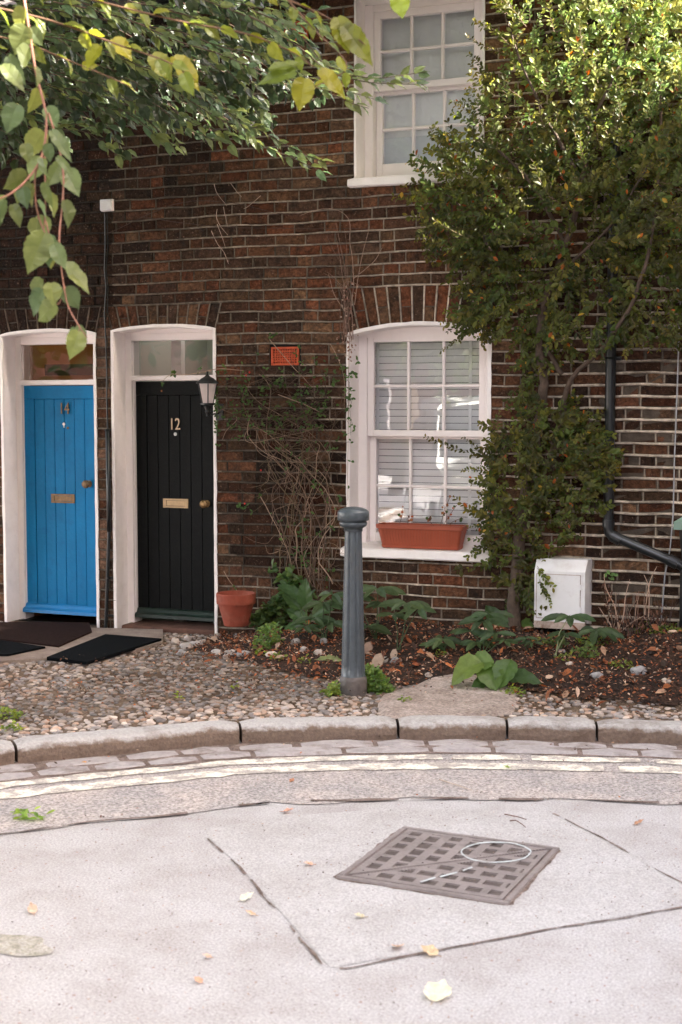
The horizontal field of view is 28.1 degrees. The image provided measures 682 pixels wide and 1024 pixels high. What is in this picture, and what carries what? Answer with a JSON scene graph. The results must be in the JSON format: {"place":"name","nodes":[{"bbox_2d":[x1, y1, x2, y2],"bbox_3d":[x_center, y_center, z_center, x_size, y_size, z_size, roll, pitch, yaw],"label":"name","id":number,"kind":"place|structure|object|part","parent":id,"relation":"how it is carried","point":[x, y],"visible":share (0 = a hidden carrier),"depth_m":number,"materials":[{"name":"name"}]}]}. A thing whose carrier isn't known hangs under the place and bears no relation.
{"place":"outdoors","nodes":[
{"label":"outdoors","id":0,"kind":"place"},
{"bbox_2d":[0,614,681,1023],"bbox_3d":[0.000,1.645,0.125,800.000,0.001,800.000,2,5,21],"label":"road","id":1,"kind":"structure","parent":0,"point":[102,918],"depth_m":4.16,"materials":[{"name":"concrete"}]},
{"bbox_2d":[0,934,52,955],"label":"road stain","id":2,"kind":"object","parent":1,"relation":"on","point":[21,945],"visible":1,"depth_m":4.18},
{"bbox_2d":[27,901,37,915],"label":"fallen leaf","id":3,"kind":"object","parent":1,"relation":"on","point":[32,908],"visible":1,"depth_m":4.47,"materials":[{"name":"yellow plant"}]},
{"bbox_2d":[194,976,202,982],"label":"fallen leaf","id":4,"kind":"object","parent":1,"relation":"on","point":[198,979],"visible":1,"depth_m":3.92,"materials":[{"name":"plant"}]},
{"bbox_2d":[238,892,252,901],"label":"fallen leaf","id":5,"kind":"object","parent":1,"relation":"on","point":[244,897],"visible":1,"depth_m":4.59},
{"bbox_2d":[246,910,258,915],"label":"fallen leaf","id":6,"kind":"object","parent":1,"relation":"on","point":[250,912],"visible":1,"depth_m":4.45,"materials":[{"name":"plant"}]},
{"bbox_2d":[0,0,681,634],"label":"brick terrace","id":7,"kind":"structure","parent":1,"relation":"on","point":[184,296],"depth_m":9.11,"materials":[{"name":"brown brick"}]},
{"bbox_2d":[23,385,96,616],"bbox_3d":[-2.040,-0.081,9.972,0.666,1.677,0.113,2,5,21],"label":"door","id":8,"kind":"structure","parent":7,"relation":"in","point":[59,420],"depth_m":9.99,"materials":[{"name":"blue paint"}]},
{"bbox_2d":[104,213,108,428],"bbox_3d":[-1.637,-1.329,9.533,0.041,1.494,0.011,2,5,21],"label":"cable","id":9,"kind":"object","parent":7,"relation":"attached to","point":[105,274],"visible":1,"depth_m":9.52,"materials":[{"name":"black metal"}]},
{"bbox_2d":[100,199,113,211],"bbox_3d":[-1.622,-2.126,9.457,0.094,0.082,0.044,2,5,21],"label":"junction box","id":10,"kind":"object","parent":7,"relation":"attached to","point":[106,205],"visible":1,"depth_m":9.44,"materials":[{"name":"paint"}]},
{"bbox_2d":[104,429,113,627],"bbox_3d":[-1.652,0.161,9.642,0.081,1.495,0.043,2,5,21],"label":"conduit","id":11,"kind":"object","parent":7,"relation":"attached to","point":[108,472],"visible":0.96,"depth_m":9.62,"materials":[{"name":"black plastic"}]},
{"bbox_2d":[135,381,213,621],"bbox_3d":[-1.164,-0.075,9.664,0.681,1.692,0.113,2,5,21],"label":"door","id":12,"kind":"structure","parent":7,"relation":"in","point":[175,471],"depth_m":9.69,"materials":[{"name":"black paint"}]},
{"bbox_2d":[196,370,223,419],"bbox_3d":[-0.863,-0.782,9.162,0.155,0.334,0.253,4,6,44],"label":"wall lantern","id":13,"kind":"object","parent":7,"relation":"attached to","point":[207,385],"depth_m":9.10,"materials":[{"name":"black metal"}]},
{"bbox_2d":[104,183,367,263],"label":"dead twigs","id":14,"kind":"object","parent":7,"relation":"attached to","point":[226,220],"visible":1,"depth_m":9.15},
{"bbox_2d":[161,333,360,616],"bbox_3d":[-0.553,-0.189,9.119,1.424,2.003,0.162,2,5,21],"label":"bare vine","id":15,"kind":"object","parent":7,"relation":"attached to","point":[304,468],"visible":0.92,"depth_m":9.04,"materials":[{"name":"brown plant"}]},
{"bbox_2d":[302,208,380,482],"bbox_3d":[-0.003,-1.025,8.912,0.570,1.904,0.062,2,5,21],"label":"dead creeper","id":16,"kind":"object","parent":7,"relation":"attached to","point":[344,299],"visible":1,"depth_m":8.88,"materials":[{"name":"brown plant"}]},
{"bbox_2d":[340,327,489,562],"bbox_3d":[0.531,-0.455,8.909,1.010,1.508,0.363,2,5,21],"label":"window","id":17,"kind":"structure","parent":7,"relation":"in","point":[471,402],"depth_m":9.05,"materials":[{"name":"paint"}]},
{"bbox_2d":[347,0,486,187],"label":"window","id":18,"kind":"structure","parent":7,"relation":"in","point":[431,34],"depth_m":8.87,"materials":[{"name":"paint"}]},
{"bbox_2d":[376,522,468,549],"bbox_3d":[0.527,0.157,8.871,0.590,0.153,0.170,2,5,21],"label":"window planter","id":19,"kind":"object","parent":7,"relation":"on","point":[421,536],"visible":0.99,"depth_m":8.81,"materials":[{"name":"ceramic"}]},
{"bbox_2d":[397,495,462,525],"bbox_3d":[0.562,0.016,8.800,0.468,0.259,0.039,2,5,21],"label":"dried plant","id":20,"kind":"object","parent":19,"relation":"on","point":[443,513],"visible":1,"depth_m":8.77,"materials":[{"name":"brown plant"}]},
{"bbox_2d":[534,557,591,629],"bbox_3d":[1.371,0.501,8.437,0.327,0.424,0.174,2,5,21],"label":"meter cabinet","id":21,"kind":"object","parent":7,"relation":"attached to","point":[571,578],"visible":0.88,"depth_m":8.37,"materials":[{"name":"paint"}]},
{"bbox_3d":[1.331,0.520,8.369,0.267,0.268,0.008,2,5,21],"label":"cabinet door","id":22,"kind":"part","parent":21,"relation":"part of","materials":[{"name":"paint"}]},
{"bbox_2d":[602,0,681,626],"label":"drainpipe","id":23,"kind":"object","parent":7,"relation":"attached to","point":[617,538],"visible":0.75,"depth_m":8.24,"materials":[{"name":"black plastic"}]},
{"bbox_2d":[661,301,680,617],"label":"cable","id":24,"kind":"object","parent":7,"relation":"attached to","point":[673,473],"visible":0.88,"depth_m":8.21,"materials":[{"name":"black plastic"}]},
{"bbox_2d":[0,753,681,832],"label":"asphalt strip","id":25,"kind":"object","parent":1,"relation":"on","point":[71,807],"visible":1,"depth_m":5.92,"materials":[{"name":"grey asphalt"}]},
{"bbox_2d":[9,806,54,819],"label":"weed sprig","id":26,"kind":"object","parent":25,"relation":"on","point":[24,812],"visible":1,"depth_m":5.47,"materials":[{"name":"green plant"}]},
{"bbox_2d":[0,755,681,1023],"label":"road grit","id":27,"kind":"object","parent":25,"relation":"on","point":[351,901],"visible":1,"depth_m":4.50,"materials":[{"name":"grey gravel"}]},
{"bbox_2d":[439,779,470,789],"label":"twig","id":28,"kind":"object","parent":25,"relation":"on","point":[453,783],"visible":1,"depth_m":5.97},
{"bbox_2d":[0,715,681,764],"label":"kerb","id":29,"kind":"structure","parent":1,"relation":"on","point":[38,748],"depth_m":6.74,"materials":[{"name":"stone"}]},
{"bbox_2d":[0,738,681,781],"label":"channel setts","id":30,"kind":"structure","parent":1,"relation":"on","point":[324,747],"depth_m":6.53,"materials":[{"name":"stone"}]},
{"bbox_2d":[0,754,681,798],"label":"road markings","id":31,"kind":"object","parent":1,"relation":"on","point":[174,778],"visible":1,"depth_m":6.25,"materials":[{"name":"paint"}]},
{"bbox_2d":[0,797,681,834],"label":"road joint","id":32,"kind":"object","parent":1,"relation":"on","point":[361,799],"visible":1,"depth_m":5.73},
{"bbox_2d":[421,945,441,956],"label":"fallen leaf","id":33,"kind":"object","parent":1,"relation":"on","point":[430,949],"visible":1,"depth_m":4.13,"materials":[{"name":"yellow plant"}]},
{"bbox_2d":[424,979,451,1003],"bbox_3d":[0.271,1.346,3.825,0.077,0.035,0.078,-1,5,-18],"label":"fallen leaf","id":34,"kind":"object","parent":1,"relation":"on","point":[437,991],"visible":1,"depth_m":3.83,"materials":[{"name":"plant"}]},
{"bbox_2d":[205,808,681,966],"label":"concrete panel","id":35,"kind":"object","parent":1,"relation":"on","point":[625,878],"visible":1,"depth_m":4.72,"materials":[{"name":"grey concrete"}]},
{"bbox_2d":[354,912,367,917],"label":"fallen leaf","id":36,"kind":"object","parent":35,"relation":"on","point":[360,915],"visible":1,"depth_m":4.42,"materials":[{"name":"yellow plant"}]},
{"bbox_2d":[207,838,681,968],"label":"road joint","id":37,"kind":"object","parent":35,"relation":"on","point":[313,953],"visible":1,"depth_m":4.29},
{"bbox_2d":[333,826,560,905],"bbox_3d":[0.401,1.270,4.952,0.664,0.012,0.665,2,5,24],"label":"manhole cover","id":38,"kind":"object","parent":35,"relation":"on","point":[424,861],"visible":1,"depth_m":4.91,"materials":[{"name":"metal"}]},
{"bbox_2d":[552,813,681,882],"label":"road joint","id":39,"kind":"object","parent":35,"relation":"on","point":[616,845],"visible":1,"depth_m":5.18,"materials":[{"name":"black asphalt"}]},
{"bbox_2d":[0,619,681,741],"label":"pavement","id":40,"kind":"structure","parent":0,"point":[574,709],"depth_m":7.40,"materials":[{"name":"beige stone"}]},
{"bbox_2d":[0,628,162,663],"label":"door step","id":41,"kind":"structure","parent":40,"relation":"on","point":[39,655],"depth_m":8.98,"materials":[{"name":"grey stone"}]},
{"bbox_2d":[0,640,44,655],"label":"doormat","id":42,"kind":"object","parent":41,"relation":"on","point":[8,648],"visible":1,"depth_m":8.77,"materials":[{"name":"rubber"}]},
{"bbox_2d":[0,621,91,647],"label":"doormat","id":43,"kind":"object","parent":41,"relation":"on","point":[55,634],"visible":1,"depth_m":9.36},
{"bbox_2d":[47,634,161,664],"bbox_3d":[-1.562,0.879,8.772,0.440,0.021,0.926,2,5,21],"label":"doormat","id":44,"kind":"object","parent":41,"relation":"on","point":[100,648],"visible":1,"depth_m":8.72,"materials":[{"name":"rubber"}]},
{"bbox_2d":[171,637,180,644],"bbox_3d":[-1.103,0.863,9.099,0.066,0.055,0.084,1,4,10],"label":"stone","id":45,"kind":"object","parent":40,"relation":"on","point":[174,640],"visible":0.98,"depth_m":9.07,"materials":[{"name":"beige stone"}]},
{"bbox_2d":[176,649,186,655],"bbox_3d":[-1.012,0.894,8.677,0.068,0.047,0.054,2,5,21],"label":"stone","id":46,"kind":"object","parent":40,"relation":"on","point":[181,651],"visible":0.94,"depth_m":8.66,"materials":[{"name":"grey stone"}]},
{"bbox_2d":[180,642,193,650],"bbox_3d":[-1.000,0.879,8.857,0.091,0.064,0.083,2,5,21],"label":"stone","id":47,"kind":"object","parent":40,"relation":"on","point":[185,645],"visible":0.75,"depth_m":8.83,"materials":[{"name":"grey stone"}]},
{"bbox_2d":[183,635,191,640],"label":"stone","id":48,"kind":"object","parent":40,"relation":"on","point":[187,637],"visible":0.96,"depth_m":9.21,"materials":[{"name":"grey stone"}]},
{"bbox_2d":[189,640,202,645],"bbox_3d":[-0.953,0.874,8.968,0.092,0.064,0.071,-1,4,-9],"label":"stone","id":49,"kind":"object","parent":40,"relation":"on","point":[194,642],"visible":0.55,"depth_m":8.95,"materials":[{"name":"grey stone"}]},
{"bbox_2d":[0,0,429,359],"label":"street tree","id":50,"kind":"object","parent":40,"relation":"on","point":[24,33],"visible":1,"depth_m":6.35,"materials":[{"name":"green plant"}]},
{"bbox_2d":[324,680,341,696],"bbox_3d":[-0.047,0.962,7.464,0.108,0.112,0.202,0,4,2],"label":"cranesbill","id":51,"kind":"object","parent":40,"relation":"on","point":[332,687],"visible":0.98,"depth_m":7.41,"materials":[{"name":"green plant"}]},
{"bbox_2d":[0,621,681,730],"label":"ground weeds","id":52,"kind":"object","parent":40,"relation":"on","point":[15,714],"visible":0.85,"depth_m":7.60,"materials":[{"name":"green plant"}]},
{"bbox_2d":[337,507,368,696],"bbox_3d":[0.067,0.499,7.473,0.173,1.059,0.173,2,5,21],"label":"bollard","id":53,"kind":"object","parent":40,"relation":"on","point":[353,524],"visible":0.98,"depth_m":7.43,"materials":[{"name":"metal"}]},
{"bbox_2d":[365,663,395,694],"bbox_3d":[0.216,0.917,7.565,0.237,0.190,0.196,2,5,21],"label":"cranesbill","id":54,"kind":"object","parent":40,"relation":"on","point":[377,679],"visible":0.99,"depth_m":7.51,"materials":[{"name":"green plant"}]},
{"bbox_2d":[192,620,681,705],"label":"soil bed","id":55,"kind":"object","parent":40,"relation":"on","point":[545,668],"visible":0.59,"depth_m":7.91,"materials":[{"name":"brown soil"}]},
{"bbox_2d":[211,649,222,656],"bbox_3d":[-0.773,0.882,8.522,0.074,0.057,0.077,-1,4,-10],"label":"stone","id":56,"kind":"object","parent":55,"relation":"on","point":[216,651],"visible":0.65,"depth_m":8.50,"materials":[{"name":"grey stone"}]},
{"bbox_2d":[224,649,234,654],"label":"stone","id":57,"kind":"object","parent":55,"relation":"on","point":[228,652],"visible":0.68,"depth_m":8.44,"materials":[{"name":"beige stone"}]},
{"bbox_2d":[216,590,255,626],"bbox_3d":[-0.700,0.648,9.106,0.265,0.217,0.265,2,5,21],"label":"flower pot","id":58,"kind":"object","parent":55,"relation":"on","point":[235,607],"visible":1,"depth_m":9.02,"materials":[{"name":"ceramic"}]},
{"bbox_2d":[236,650,250,656],"bbox_3d":[-0.600,0.874,8.375,0.092,0.053,0.092,2,5,21],"label":"stone","id":59,"kind":"object","parent":55,"relation":"on","point":[240,654],"visible":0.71,"depth_m":8.35,"materials":[{"name":"grey stone"}]},
{"bbox_2d":[252,621,284,649],"bbox_3d":[-0.455,0.768,8.469,0.267,0.201,0.194,2,5,21],"label":"cranesbill","id":60,"kind":"object","parent":55,"relation":"on","point":[275,638],"visible":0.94,"depth_m":8.44,"materials":[{"name":"green plant"}]},
{"bbox_2d":[249,595,288,632],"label":"leafy shoots","id":61,"kind":"object","parent":55,"relation":"on","point":[262,615],"visible":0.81,"depth_m":9.11,"materials":[{"name":"green plant"}]},
{"bbox_2d":[265,651,276,656],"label":"stone","id":62,"kind":"object","parent":55,"relation":"on","point":[270,652],"visible":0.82,"depth_m":8.25,"materials":[{"name":"beige stone"}]},
{"bbox_2d":[267,558,317,631],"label":"leafy shoots","id":63,"kind":"object","parent":55,"relation":"on","point":[288,575],"visible":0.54,"depth_m":9.06,"materials":[{"name":"green plant"}]},
{"bbox_2d":[290,638,300,644],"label":"stone","id":64,"kind":"object","parent":55,"relation":"on","point":[297,640],"visible":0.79,"depth_m":8.47,"materials":[{"name":"grey stone"}]},
{"bbox_2d":[300,646,308,651],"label":"stone","id":65,"kind":"object","parent":55,"relation":"on","point":[303,648],"visible":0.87,"depth_m":8.31,"materials":[{"name":"grey stone"}]},
{"bbox_2d":[277,578,333,631],"bbox_3d":[-0.254,0.642,8.874,0.440,0.420,0.139,3,5,34],"label":"broad leaved plant","id":66,"kind":"object","parent":55,"relation":"on","point":[296,598],"visible":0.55,"depth_m":8.92,"materials":[{"name":"green plant"}]},
{"bbox_2d":[291,589,342,637],"bbox_3d":[-0.118,0.641,8.493,0.390,0.319,0.341,2,5,21],"label":"hellebore","id":67,"kind":"object","parent":55,"relation":"on","point":[335,602],"visible":0.92,"depth_m":8.47,"materials":[{"name":"green plant"}]},
{"bbox_2d":[313,649,324,654],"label":"stone","id":68,"kind":"object","parent":55,"relation":"on","point":[316,651],"visible":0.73,"depth_m":8.25,"materials":[{"name":"beige stone"}]},
{"bbox_2d":[320,638,327,642],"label":"stone","id":69,"kind":"object","parent":55,"relation":"on","point":[324,640],"visible":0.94,"depth_m":8.44,"materials":[{"name":"grey stone"}]},
{"bbox_2d":[314,654,341,661],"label":"broad leaved plant","id":70,"kind":"object","parent":55,"relation":"on","point":[329,657],"visible":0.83,"depth_m":8.13,"materials":[{"name":"green plant"}]},
{"bbox_2d":[0,615,681,817],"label":"leaf litter","id":71,"kind":"object","parent":55,"relation":"on","point":[232,641],"visible":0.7,"depth_m":7.99,"materials":[{"name":"brown plant"}]},
{"bbox_2d":[364,641,372,653],"bbox_3d":[0.163,0.823,8.250,0.063,0.081,0.024,2,5,21],"label":"stone shard","id":72,"kind":"object","parent":55,"relation":"on","point":[368,646],"visible":0.7,"depth_m":8.24,"materials":[{"name":"beige stone"}]},
{"bbox_2d":[342,584,405,638],"bbox_3d":[0.193,0.620,8.433,0.398,0.348,0.360,2,5,21],"label":"hellebore","id":73,"kind":"object","parent":55,"relation":"on","point":[382,591],"visible":0.56,"depth_m":8.38,"materials":[{"name":"green plant"}]},
{"bbox_2d":[372,653,383,666],"bbox_3d":[0.218,0.873,8.021,0.074,0.086,0.024,2,5,21],"label":"stone shard","id":74,"kind":"object","parent":55,"relation":"on","point":[377,659],"visible":0.84,"depth_m":8.01,"materials":[{"name":"beige stone"}]},
{"bbox_2d":[390,649,397,657],"bbox_3d":[0.316,0.847,8.148,0.042,0.062,0.022,2,5,21],"label":"stone shard","id":75,"kind":"object","parent":55,"relation":"on","point":[393,653],"visible":0.93,"depth_m":8.14,"materials":[{"name":"beige stone"}]},
{"bbox_2d":[377,598,435,649],"bbox_3d":[0.408,0.685,8.213,0.428,0.321,0.289,6,7,52],"label":"hellebore","id":76,"kind":"object","parent":55,"relation":"on","point":[422,607],"visible":1,"depth_m":8.18,"materials":[{"name":"green plant"}]},
{"bbox_2d":[419,635,461,650],"bbox_3d":[0.612,0.793,8.157,0.237,0.107,0.300,-1,5,-15],"label":"hellebore","id":77,"kind":"object","parent":55,"relation":"on","point":[436,641],"visible":0.99,"depth_m":8.12,"materials":[{"name":"green plant"}]},
{"bbox_2d":[450,611,517,652],"bbox_3d":[0.842,0.712,8.019,0.438,0.263,0.288,2,5,21],"label":"hellebore","id":78,"kind":"object","parent":55,"relation":"on","point":[499,619],"visible":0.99,"depth_m":7.99,"materials":[{"name":"green plant"}]},
{"bbox_2d":[452,650,541,690],"bbox_3d":[0.854,0.871,7.454,0.493,0.207,0.189,2,5,21],"label":"broad leaved plant","id":79,"kind":"object","parent":55,"relation":"on","point":[499,674],"visible":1,"depth_m":7.44,"materials":[{"name":"green plant"}]},
{"bbox_2d":[485,605,532,629],"bbox_3d":[1.063,0.674,8.585,0.348,0.151,0.124,3,5,32],"label":"broad leaved plant","id":80,"kind":"object","parent":55,"relation":"on","point":[525,622],"visible":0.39,"depth_m":8.62,"materials":[{"name":"green plant"}]},
{"bbox_2d":[514,635,543,651],"bbox_3d":[1.102,0.780,7.992,0.177,0.108,0.172,2,5,21],"label":"hellebore","id":81,"kind":"object","parent":55,"relation":"on","point":[525,641],"visible":0.99,"depth_m":7.97,"materials":[{"name":"green plant"}]},
{"bbox_2d":[391,0,681,631],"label":"climbing shrub","id":82,"kind":"object","parent":55,"relation":"on","point":[588,184],"visible":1,"depth_m":8.09,"materials":[{"name":"green plant"}]},
{"bbox_2d":[541,636,569,648],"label":"leafy shoots","id":83,"kind":"object","parent":55,"relation":"on","point":[551,642],"visible":0.71,"depth_m":8.05,"materials":[{"name":"green plant"}]},
{"bbox_2d":[541,613,595,655],"bbox_3d":[1.285,0.710,7.817,0.247,0.267,0.274,-4,6,-43],"label":"hellebore","id":84,"kind":"object","parent":55,"relation":"on","point":[559,617],"visible":1,"depth_m":7.80,"materials":[{"name":"green plant"}]},
{"bbox_2d":[569,641,599,658],"bbox_3d":[1.397,0.788,7.836,0.205,0.125,0.200,2,5,21],"label":"cranesbill","id":85,"kind":"object","parent":55,"relation":"on","point":[585,648],"visible":0.96,"depth_m":7.78,"materials":[{"name":"green plant"}]},
{"bbox_2d":[590,672,602,678],"bbox_3d":[1.407,0.904,7.492,0.077,0.052,0.061,-1,5,-17],"label":"stone","id":86,"kind":"object","parent":55,"relation":"on","point":[594,675],"visible":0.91,"depth_m":7.47,"materials":[{"name":"grey stone"}]},
{"bbox_2d":[578,626,624,646],"bbox_3d":[1.521,0.746,8.035,0.297,0.126,0.306,2,5,21],"label":"hellebore","id":87,"kind":"object","parent":55,"relation":"on","point":[610,632],"visible":0.95,"depth_m":8.01,"materials":[{"name":"green plant"}]},
{"bbox_2d":[599,567,675,638],"bbox_3d":[1.788,0.603,8.234,0.464,0.562,0.211,2,5,21],"label":"dead shrub","id":88,"kind":"object","parent":55,"relation":"on","point":[631,623],"visible":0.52,"depth_m":8.23,"materials":[{"name":"brown plant"}]},
{"bbox_2d":[630,665,646,674],"bbox_3d":[1.647,0.881,7.542,0.094,0.070,0.083,2,5,21],"label":"stone","id":89,"kind":"object","parent":55,"relation":"on","point":[637,669],"visible":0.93,"depth_m":7.52,"materials":[{"name":"grey stone"}]},
{"bbox_2d":[661,678,670,682],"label":"stone","id":90,"kind":"object","parent":55,"relation":"on","point":[664,679],"visible":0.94,"depth_m":7.38,"materials":[{"name":"beige stone"}]},
{"bbox_2d":[673,517,681,571],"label":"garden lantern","id":91,"kind":"object","parent":55,"relation":"on","point":[678,524],"visible":1,"depth_m":7.94,"materials":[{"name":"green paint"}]},
{"bbox_2d":[378,674,517,718],"bbox_3d":[0.557,0.982,7.365,0.777,0.072,0.882,0,4,-4],"label":"concrete patch","id":92,"kind":"object","parent":40,"relation":"on","point":[439,697],"visible":0.89,"depth_m":7.23,"materials":[{"name":"beige concrete"}]}
]}

